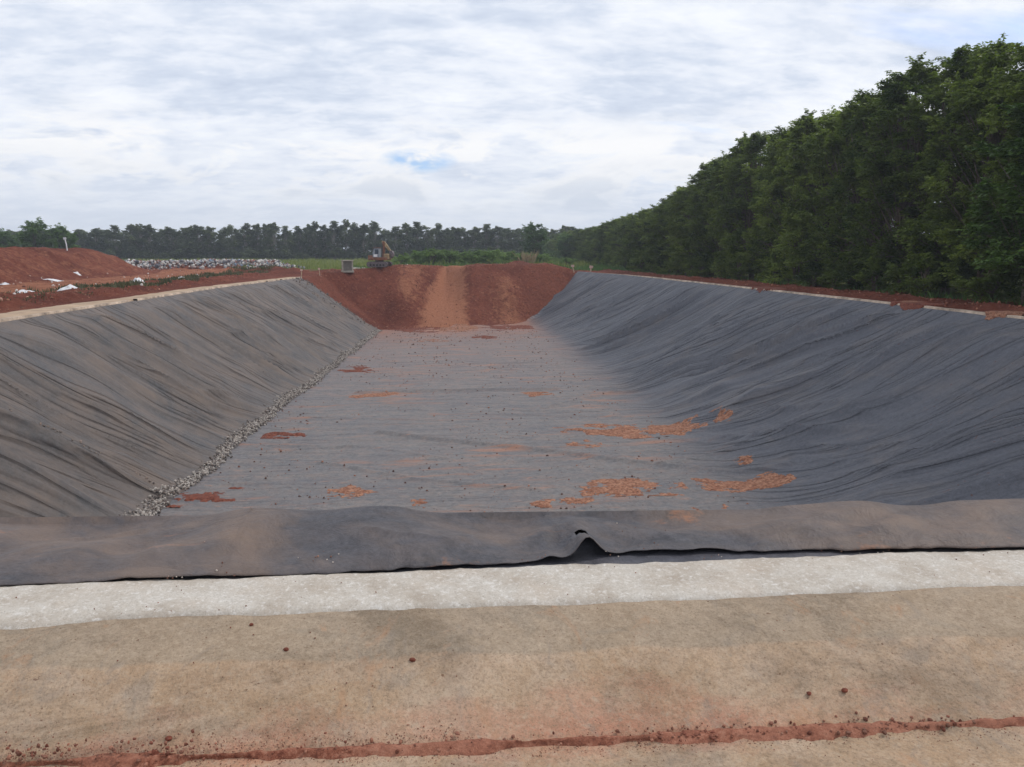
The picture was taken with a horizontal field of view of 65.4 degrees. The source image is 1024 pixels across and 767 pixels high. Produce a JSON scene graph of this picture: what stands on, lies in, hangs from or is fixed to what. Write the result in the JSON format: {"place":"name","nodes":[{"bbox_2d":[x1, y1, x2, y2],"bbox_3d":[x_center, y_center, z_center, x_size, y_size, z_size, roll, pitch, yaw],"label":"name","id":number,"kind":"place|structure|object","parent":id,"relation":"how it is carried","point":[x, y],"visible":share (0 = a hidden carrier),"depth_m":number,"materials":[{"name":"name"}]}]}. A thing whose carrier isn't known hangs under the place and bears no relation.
{"place":"outdoors","nodes":[
{"label":"outdoors","id":0,"kind":"place"},
{"bbox_2d":[0,246,1023,329],"bbox_3d":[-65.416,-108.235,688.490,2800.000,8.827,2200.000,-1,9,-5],"label":"ground","id":1,"kind":"structure","parent":0,"point":[22,264],"depth_m":85.86,"materials":[{"name":"red soil"}]},
{"bbox_2d":[0,228,20,247],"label":"tree","id":2,"kind":"object","parent":1,"relation":"on","point":[5,237],"visible":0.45,"depth_m":144.31,"materials":[{"name":"green plant"}]},
{"bbox_2d":[7,216,60,247],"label":"tree","id":3,"kind":"object","parent":1,"relation":"on","point":[32,229],"visible":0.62,"depth_m":139.56,"materials":[{"name":"green plant"}]},
{"bbox_2d":[40,223,80,248],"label":"tree","id":4,"kind":"object","parent":1,"relation":"on","point":[56,232],"visible":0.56,"depth_m":142.04,"materials":[{"name":"green plant"}]},
{"bbox_2d":[83,228,105,249],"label":"tree","id":5,"kind":"object","parent":1,"relation":"on","point":[96,233],"visible":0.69,"depth_m":217.88,"materials":[{"name":"green plant"}]},
{"bbox_2d":[103,225,128,259],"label":"tree","id":6,"kind":"object","parent":1,"relation":"on","point":[114,242],"visible":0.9,"depth_m":216.25,"materials":[{"name":"green plant"}]},
{"bbox_2d":[0,268,249,300],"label":"litter","id":7,"kind":"object","parent":1,"relation":"on","point":[141,284],"visible":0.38,"depth_m":57.80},
{"bbox_2d":[121,224,139,258],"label":"tree","id":8,"kind":"object","parent":1,"relation":"on","point":[130,228],"visible":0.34,"depth_m":220.23,"materials":[{"name":"green plant"}]},
{"bbox_2d":[128,223,155,259],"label":"tree","id":9,"kind":"object","parent":1,"relation":"on","point":[138,228],"visible":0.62,"depth_m":218.57,"materials":[{"name":"green plant"}]},
{"bbox_2d":[0,277,293,318],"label":"concrete kerb","id":10,"kind":"structure","parent":1,"relation":"on","point":[35,311],"depth_m":36.43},
{"bbox_2d":[134,224,166,258],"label":"tree","id":11,"kind":"object","parent":1,"relation":"on","point":[149,231],"visible":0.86,"depth_m":218.95,"materials":[{"name":"green plant"}]},
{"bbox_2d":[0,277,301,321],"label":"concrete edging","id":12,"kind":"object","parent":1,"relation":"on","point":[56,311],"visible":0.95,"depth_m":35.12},
{"bbox_2d":[27,264,276,291],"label":"bank weeds","id":13,"kind":"object","parent":1,"relation":"on","point":[165,280],"visible":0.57,"depth_m":58.20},
{"bbox_2d":[161,227,185,257],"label":"tree","id":14,"kind":"object","parent":1,"relation":"on","point":[173,246],"visible":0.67,"depth_m":220.66,"materials":[{"name":"green plant"}]},
{"bbox_2d":[174,225,195,258],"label":"tree","id":15,"kind":"object","parent":1,"relation":"on","point":[187,236],"visible":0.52,"depth_m":218.36,"materials":[{"name":"green plant"}]},
{"bbox_2d":[0,278,379,516],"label":"geotextile liner","id":16,"kind":"object","parent":1,"relation":"on","point":[160,391],"visible":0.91,"depth_m":30.31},
{"bbox_2d":[9,277,376,483],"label":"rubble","id":17,"kind":"object","parent":16,"relation":"on","point":[40,423],"visible":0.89,"depth_m":73.36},
{"bbox_2d":[184,225,213,258],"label":"tree","id":18,"kind":"object","parent":1,"relation":"on","point":[197,230],"visible":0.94,"depth_m":216.60,"materials":[{"name":"green plant"}]},
{"bbox_2d":[200,226,221,256],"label":"tree","id":19,"kind":"object","parent":1,"relation":"on","point":[212,235],"visible":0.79,"depth_m":219.00,"materials":[{"name":"green plant"}]},
{"bbox_2d":[125,258,304,269],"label":"rubbish heap","id":20,"kind":"object","parent":1,"relation":"on","point":[194,263],"visible":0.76,"depth_m":109.44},
{"bbox_2d":[220,224,242,258],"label":"tree","id":21,"kind":"object","parent":1,"relation":"on","point":[233,242],"visible":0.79,"depth_m":218.76,"materials":[{"name":"green plant"}]},
{"bbox_2d":[229,223,257,256],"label":"tree","id":22,"kind":"object","parent":1,"relation":"on","point":[246,231],"visible":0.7,"depth_m":220.38,"materials":[{"name":"green plant"}]},
{"bbox_2d":[248,224,264,258],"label":"tree","id":23,"kind":"object","parent":1,"relation":"on","point":[255,229],"visible":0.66,"depth_m":222.55,"materials":[{"name":"green plant"}]},
{"bbox_2d":[263,222,288,258],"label":"tree","id":24,"kind":"object","parent":1,"relation":"on","point":[273,229],"visible":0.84,"depth_m":218.85,"materials":[{"name":"green plant"}]},
{"bbox_2d":[276,226,294,259],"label":"tree","id":25,"kind":"object","parent":1,"relation":"on","point":[286,234],"visible":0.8,"depth_m":220.69,"materials":[{"name":"green plant"}]},
{"bbox_2d":[291,226,306,256],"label":"tree","id":26,"kind":"object","parent":1,"relation":"on","point":[298,233],"visible":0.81,"depth_m":224.41,"materials":[{"name":"green plant"}]},
{"bbox_2d":[303,221,323,257],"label":"tree","id":27,"kind":"object","parent":1,"relation":"on","point":[316,234],"visible":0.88,"depth_m":221.00,"materials":[{"name":"green plant"}]},
{"bbox_2d":[321,221,346,259],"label":"tree","id":28,"kind":"object","parent":1,"relation":"on","point":[328,241],"visible":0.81,"depth_m":221.32,"materials":[{"name":"green plant"}]},
{"bbox_2d":[334,219,355,252],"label":"tree","id":29,"kind":"object","parent":1,"relation":"on","point":[349,235],"visible":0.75,"depth_m":222.68,"materials":[{"name":"green plant"}]},
{"bbox_2d":[120,256,594,269],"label":"grass","id":30,"kind":"structure","parent":1,"relation":"on","point":[312,263],"depth_m":129.55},
{"bbox_2d":[352,223,373,255],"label":"tree","id":31,"kind":"object","parent":1,"relation":"on","point":[363,229],"visible":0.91,"depth_m":222.78,"materials":[{"name":"green plant"}]},
{"bbox_2d":[365,221,385,252],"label":"tree","id":32,"kind":"object","parent":1,"relation":"on","point":[374,226],"visible":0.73,"depth_m":226.76,"materials":[{"name":"green plant"}]},
{"bbox_2d":[366,241,394,266],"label":"excavator","id":33,"kind":"object","parent":1,"relation":"on","point":[379,261],"visible":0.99,"depth_m":90.19,"materials":[{"name":"metal"}]},
{"bbox_2d":[384,226,406,255],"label":"tree","id":34,"kind":"object","parent":1,"relation":"on","point":[396,237],"visible":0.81,"depth_m":222.12,"materials":[{"name":"green plant"}]},
{"bbox_2d":[407,222,428,253],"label":"tree","id":35,"kind":"object","parent":1,"relation":"on","point":[413,240],"visible":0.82,"depth_m":223.12,"materials":[{"name":"green plant"}]},
{"bbox_2d":[416,225,440,251],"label":"tree","id":36,"kind":"object","parent":1,"relation":"on","point":[428,239],"visible":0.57,"depth_m":224.11,"materials":[{"name":"green plant"}]},
{"bbox_2d":[412,247,450,264],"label":"bush","id":37,"kind":"object","parent":1,"relation":"on","point":[432,253],"visible":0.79,"depth_m":119.74,"materials":[{"name":"green plant"}]},
{"bbox_2d":[430,228,458,251],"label":"tree","id":38,"kind":"object","parent":1,"relation":"on","point":[444,243],"visible":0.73,"depth_m":223.04,"materials":[{"name":"green plant"}]},
{"bbox_2d":[433,249,467,263],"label":"bush","id":39,"kind":"object","parent":1,"relation":"on","point":[451,255],"visible":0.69,"depth_m":120.72,"materials":[{"name":"green plant"}]},
{"bbox_2d":[456,227,472,250],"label":"tree","id":40,"kind":"object","parent":1,"relation":"on","point":[466,241],"visible":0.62,"depth_m":227.33,"materials":[{"name":"green plant"}]},
{"bbox_2d":[467,226,487,249],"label":"tree","id":41,"kind":"object","parent":1,"relation":"on","point":[474,231],"visible":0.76,"depth_m":226.73,"materials":[{"name":"green plant"}]},
{"bbox_2d":[340,261,627,270],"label":"weeds","id":42,"kind":"object","parent":1,"relation":"on","point":[596,266],"visible":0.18,"depth_m":104.91,"materials":[{"name":"green plant"}]},
{"bbox_2d":[475,223,494,249],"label":"tree","id":43,"kind":"object","parent":1,"relation":"on","point":[487,232],"visible":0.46,"depth_m":227.29,"materials":[{"name":"green plant"}]},
{"bbox_2d":[474,248,507,263],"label":"bush","id":44,"kind":"object","parent":1,"relation":"on","point":[492,256],"visible":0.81,"depth_m":120.12,"materials":[{"name":"green plant"}]},
{"bbox_2d":[485,226,510,257],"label":"tree","id":45,"kind":"object","parent":1,"relation":"on","point":[501,242],"visible":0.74,"depth_m":225.17,"materials":[{"name":"green plant"}]},
{"bbox_2d":[0,586,1023,766],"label":"concrete slab","id":46,"kind":"object","parent":1,"relation":"on","point":[524,672],"visible":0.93,"depth_m":4.61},
{"bbox_2d":[0,552,1019,766],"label":"soil crumbs","id":47,"kind":"object","parent":46,"relation":"on","point":[181,752],"visible":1,"depth_m":4.24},
{"bbox_2d":[0,549,1023,629],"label":"cement cap","id":48,"kind":"object","parent":46,"relation":"on","point":[35,606],"visible":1,"depth_m":5.43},
{"bbox_2d":[0,530,1023,586],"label":"under liner","id":49,"kind":"object","parent":1,"relation":"on","point":[589,550],"visible":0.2,"depth_m":6.01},
{"bbox_2d":[0,261,1023,329],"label":"soil lumps","id":50,"kind":"object","parent":1,"relation":"on","point":[156,289],"visible":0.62,"depth_m":84.68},
{"bbox_2d":[508,229,524,248],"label":"tree","id":51,"kind":"object","parent":1,"relation":"on","point":[516,244],"visible":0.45,"depth_m":228.78,"materials":[{"name":"green plant"}]},
{"bbox_2d":[517,221,552,259],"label":"tree","id":52,"kind":"object","parent":1,"relation":"on","point":[540,234],"visible":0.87,"depth_m":165.12,"materials":[{"name":"green plant"}]},
{"bbox_2d":[545,232,574,260],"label":"tree","id":53,"kind":"object","parent":1,"relation":"on","point":[563,238],"visible":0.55,"depth_m":178.01,"materials":[{"name":"green plant"}]},
{"bbox_2d":[574,227,596,264],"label":"tree","id":54,"kind":"object","parent":1,"relation":"on","point":[580,248],"visible":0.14,"depth_m":150.92,"materials":[{"name":"green plant"}]},
{"bbox_2d":[155,271,1023,515],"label":"geotextile liner","id":55,"kind":"object","parent":1,"relation":"on","point":[825,399],"visible":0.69,"depth_m":32.03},
{"bbox_2d":[167,487,242,507],"bbox_3d":[-9.850,3.592,25.399,2.310,0.152,2.085,-1,9,-5],"label":"soil patch","id":56,"kind":"object","parent":55,"relation":"on","point":[207,497],"visible":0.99,"depth_m":25.19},
{"bbox_2d":[119,330,382,515],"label":"gravel","id":57,"kind":"structure","parent":55,"relation":"on","point":[223,450],"depth_m":32.11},
{"bbox_2d":[260,432,306,438],"bbox_3d":[-9.687,2.202,34.108,1.906,0.124,1.162,-1,9,-5],"label":"soil patch","id":58,"kind":"object","parent":55,"relation":"on","point":[271,435],"visible":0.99,"depth_m":34.07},
{"bbox_2d":[326,485,375,497],"bbox_3d":[-5.409,3.534,25.971,1.607,0.075,1.578,9,13,43],"label":"soil patch","id":59,"kind":"object","parent":55,"relation":"on","point":[349,489],"visible":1,"depth_m":25.99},
{"bbox_2d":[429,323,481,331],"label":"soil patch","id":60,"kind":"object","parent":55,"relation":"on","point":[459,327],"visible":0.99,"depth_m":82.67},
{"bbox_2d":[182,326,748,511],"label":"floor crumbs","id":61,"kind":"object","parent":55,"relation":"on","point":[455,408],"visible":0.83,"depth_m":41.29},
{"bbox_2d":[482,324,533,330],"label":"soil patch","id":62,"kind":"object","parent":55,"relation":"on","point":[511,327],"visible":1,"depth_m":83.84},
{"bbox_2d":[0,498,1023,585],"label":"liner flap","id":63,"kind":"object","parent":55,"relation":"on","point":[250,541],"visible":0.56,"depth_m":6.19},
{"bbox_2d":[560,497,594,503],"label":"soil patch","id":64,"kind":"object","parent":55,"relation":"on","point":[570,500],"visible":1,"depth_m":24.88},
{"bbox_2d":[553,414,697,438],"bbox_3d":[5.123,1.816,34.993,6.560,0.594,3.066,-1,9,-5],"label":"soil patch","id":65,"kind":"object","parent":55,"relation":"on","point":[631,432],"visible":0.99,"depth_m":34.96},
{"bbox_2d":[579,478,688,496],"bbox_3d":[3.966,3.404,26.649,3.676,0.136,2.288,-1,9,-5],"label":"soil patch","id":66,"kind":"object","parent":55,"relation":"on","point":[619,487],"visible":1,"depth_m":26.29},
{"bbox_2d":[647,421,707,435],"bbox_3d":[7.151,1.859,34.652,2.596,0.536,1.992,-1,9,-5],"label":"soil patch","id":67,"kind":"object","parent":55,"relation":"on","point":[685,429],"visible":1,"depth_m":34.31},
{"bbox_2d":[690,471,779,492],"bbox_3d":[7.618,3.276,26.885,2.892,0.323,1.784,-1,9,-5],"label":"soil patch","id":68,"kind":"object","parent":55,"relation":"on","point":[742,486],"visible":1,"depth_m":26.83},
{"bbox_2d":[755,474,796,487],"bbox_3d":[8.761,3.265,26.561,1.272,0.394,1.013,-1,9,-5],"label":"soil patch","id":69,"kind":"object","parent":55,"relation":"on","point":[781,480],"visible":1,"depth_m":26.50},
{"bbox_2d":[582,221,614,264],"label":"tree","id":70,"kind":"object","parent":1,"relation":"on","point":[598,239],"visible":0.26,"depth_m":139.36,"materials":[{"name":"green plant"}]},
{"bbox_2d":[596,218,620,263],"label":"tree","id":71,"kind":"object","parent":1,"relation":"on","point":[607,228],"visible":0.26,"depth_m":132.88,"materials":[{"name":"green plant"}]},
{"bbox_2d":[603,221,623,256],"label":"tree","id":72,"kind":"object","parent":1,"relation":"on","point":[609,246],"visible":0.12,"depth_m":129.06,"materials":[{"name":"green plant"}]},
{"bbox_2d":[605,213,636,267],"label":"tree","id":73,"kind":"object","parent":1,"relation":"on","point":[618,230],"visible":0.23,"depth_m":121.85,"materials":[{"name":"green plant"}]},
{"bbox_2d":[617,208,651,261],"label":"tree","id":74,"kind":"object","parent":1,"relation":"on","point":[632,223],"visible":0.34,"depth_m":110.31,"materials":[{"name":"green plant"}]},
{"bbox_2d":[629,207,655,269],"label":"tree","id":75,"kind":"object","parent":1,"relation":"on","point":[643,225],"visible":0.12,"depth_m":103.54,"materials":[{"name":"green plant"}]},
{"bbox_2d":[640,203,670,271],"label":"tree","id":76,"kind":"object","parent":1,"relation":"on","point":[647,261],"visible":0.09,"depth_m":97.28,"materials":[{"name":"green plant"}]},
{"bbox_2d":[639,195,674,270],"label":"tree","id":77,"kind":"object","parent":1,"relation":"on","point":[657,228],"visible":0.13,"depth_m":94.51,"materials":[{"name":"green plant"}]},
{"bbox_2d":[648,186,694,272],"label":"tree","id":78,"kind":"object","parent":1,"relation":"on","point":[665,210],"visible":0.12,"depth_m":91.21,"materials":[{"name":"green plant"}]},
{"bbox_2d":[657,182,714,273],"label":"tree","id":79,"kind":"object","parent":1,"relation":"on","point":[673,233],"visible":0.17,"depth_m":87.67,"materials":[{"name":"green plant"}]},
{"bbox_2d":[662,170,713,273],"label":"tree","id":80,"kind":"object","parent":1,"relation":"on","point":[671,248],"visible":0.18,"depth_m":84.41,"materials":[{"name":"green plant"}]},
{"bbox_2d":[661,157,727,276],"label":"tree","id":81,"kind":"object","parent":1,"relation":"on","point":[692,224],"visible":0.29,"depth_m":80.10,"materials":[{"name":"green plant"}]},
{"bbox_2d":[685,261,713,276],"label":"bush","id":82,"kind":"object","parent":1,"relation":"on","point":[702,269],"visible":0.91,"depth_m":77.50,"materials":[{"name":"green plant"}]},
{"bbox_2d":[684,153,759,276],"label":"tree","id":83,"kind":"object","parent":1,"relation":"on","point":[707,256],"visible":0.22,"depth_m":77.28,"materials":[{"name":"green plant"}]},
{"bbox_2d":[702,131,765,277],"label":"tree","id":84,"kind":"object","parent":1,"relation":"on","point":[728,189],"visible":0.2,"depth_m":72.91,"materials":[{"name":"green plant"}]},
{"bbox_2d":[710,130,772,277],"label":"tree","id":85,"kind":"object","parent":1,"relation":"on","point":[756,145],"visible":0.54,"depth_m":69.66,"materials":[{"name":"green plant"}]},
{"bbox_2d":[733,130,793,274],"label":"tree","id":86,"kind":"object","parent":1,"relation":"on","point":[766,170],"visible":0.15,"depth_m":66.39,"materials":[{"name":"green plant"}]},
{"bbox_2d":[763,250,792,283],"bbox_3d":[20.330,-8.786,61.325,2.228,3.088,2.761,6,11,33],"label":"bush","id":87,"kind":"object","parent":1,"relation":"on","point":[774,259],"visible":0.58,"depth_m":61.10,"materials":[{"name":"green plant"}]},
{"bbox_2d":[739,118,826,282],"bbox_3d":[22.303,-14.301,63.848,8.256,13.163,8.100,-4,10,-25],"label":"tree","id":88,"kind":"object","parent":1,"relation":"on","point":[754,240],"visible":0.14,"depth_m":63.61,"materials":[{"name":"green plant"}]},
{"bbox_2d":[747,108,837,283],"bbox_3d":[21.968,-13.896,60.329,7.105,13.491,7.230,0,9,-1],"label":"tree","id":89,"kind":"object","parent":1,"relation":"on","point":[804,123],"visible":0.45,"depth_m":59.70,"materials":[{"name":"green plant"}]},
{"bbox_2d":[792,261,832,287],"bbox_3d":[20.866,-7.318,54.723,3.166,2.174,2.555,7,12,37],"label":"bush","id":90,"kind":"object","parent":1,"relation":"on","point":[816,269],"visible":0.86,"depth_m":54.52,"materials":[{"name":"green plant"}]},
{"bbox_2d":[607,273,1023,318],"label":"concrete kerb","id":91,"kind":"structure","parent":1,"relation":"on","point":[930,307],"depth_m":40.30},
{"bbox_2d":[890,301,945,309],"bbox_3d":[17.586,-3.386,35.014,1.363,0.392,3.022,-1,9,-5],"label":"soil spill","id":92,"kind":"object","parent":91,"relation":"on","point":[910,305],"visible":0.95,"depth_m":34.24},
{"bbox_2d":[985,311,1023,319],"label":"soil spill","id":93,"kind":"object","parent":91,"relation":"on","point":[989,315],"visible":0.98,"depth_m":29.11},
{"bbox_2d":[767,105,869,283],"bbox_3d":[22.954,-13.246,57.837,7.518,13.042,7.677,0,9,3],"label":"tree","id":94,"kind":"object","parent":1,"relation":"on","point":[809,198],"visible":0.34,"depth_m":57.11,"materials":[{"name":"green plant"}]},
{"bbox_2d":[817,263,853,289],"bbox_3d":[21.082,-6.790,51.907,1.853,2.057,2.296,-7,12,-38],"label":"bush","id":95,"kind":"object","parent":1,"relation":"on","point":[834,267],"visible":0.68,"depth_m":51.80,"materials":[{"name":"green plant"}]},
{"bbox_2d":[793,90,896,287],"bbox_3d":[23.908,-12.954,54.343,8.745,13.574,7.523,4,10,23],"label":"tree","id":96,"kind":"object","parent":1,"relation":"on","point":[834,143],"visible":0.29,"depth_m":54.46,"materials":[{"name":"green plant"}]},
{"bbox_2d":[812,84,927,290],"bbox_3d":[23.481,-12.458,51.344,7.614,13.586,7.470,-1,9,-6],"label":"tree","id":97,"kind":"object","parent":1,"relation":"on","point":[849,156],"visible":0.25,"depth_m":50.85,"materials":[{"name":"green plant"}]},
{"bbox_2d":[851,256,896,290],"bbox_3d":[21.830,-6.380,47.735,2.143,2.548,2.655,-6,11,-34],"label":"bush","id":98,"kind":"object","parent":1,"relation":"on","point":[875,264],"visible":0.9,"depth_m":47.60,"materials":[{"name":"green plant"}]},
{"bbox_2d":[826,52,970,290],"bbox_3d":[23.770,-12.275,47.629,8.109,14.092,8.252,1,9,4],"label":"tree","id":99,"kind":"object","parent":1,"relation":"on","point":[916,79],"visible":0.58,"depth_m":46.70,"materials":[{"name":"green plant"}]},
{"bbox_2d":[885,258,946,295],"bbox_3d":[22.144,-5.647,44.062,2.586,2.604,3.204,0,9,-2],"label":"bush","id":100,"kind":"object","parent":1,"relation":"on","point":[904,286],"visible":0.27,"depth_m":43.76,"materials":[{"name":"green plant"}]},
{"bbox_2d":[904,252,944,296],"bbox_3d":[21.620,-5.512,41.782,1.909,2.729,2.365,5,11,29],"label":"bush","id":101,"kind":"object","parent":1,"relation":"on","point":[927,269],"visible":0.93,"depth_m":41.52,"materials":[{"name":"green plant"}]},
{"bbox_2d":[878,41,1018,293],"bbox_3d":[24.443,-11.462,43.759,7.335,13.870,7.490,5,11,30],"label":"tree","id":102,"kind":"object","parent":1,"relation":"on","point":[910,231],"visible":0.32,"depth_m":43.64,"materials":[{"name":"green plant"}]},
{"bbox_2d":[911,33,1023,296],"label":"tree","id":103,"kind":"object","parent":1,"relation":"on","point":[998,54],"visible":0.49,"depth_m":40.24,"materials":[{"name":"green plant"}]},
{"bbox_2d":[948,247,1016,302],"bbox_3d":[22.099,-4.746,36.723,3.352,3.017,2.705,-1,9,-9],"label":"bush","id":104,"kind":"object","parent":1,"relation":"on","point":[986,282],"visible":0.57,"depth_m":36.46,"materials":[{"name":"green plant"}]},
{"bbox_2d":[947,42,1023,297],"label":"tree","id":105,"kind":"object","parent":1,"relation":"on","point":[1013,88],"visible":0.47,"depth_m":37.07,"materials":[{"name":"green plant"}]},
{"bbox_2d":[956,102,1023,304],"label":"tree","id":106,"kind":"object","parent":1,"relation":"on","point":[1015,213],"visible":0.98,"depth_m":34.43,"materials":[{"name":"green plant"}]},
{"bbox_2d":[976,61,1023,305],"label":"tree","id":107,"kind":"object","parent":1,"relation":"on","point":[1021,76],"visible":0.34,"depth_m":35.57,"materials":[{"name":"green plant"}]},
{"bbox_2d":[0,717,1023,766],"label":"soil","id":108,"kind":"structure","parent":0,"point":[481,746],"depth_m":4.25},
{"bbox_2d":[0,0,1023,251],"label":"sky","id":109,"kind":"structure","parent":0,"point":[175,114],"materials":[{"name":"white"}]},
{"bbox_2d":[599,264,1023,306],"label":"verge grass","id":110,"kind":"structure","parent":0,"point":[933,295],"depth_m":45.48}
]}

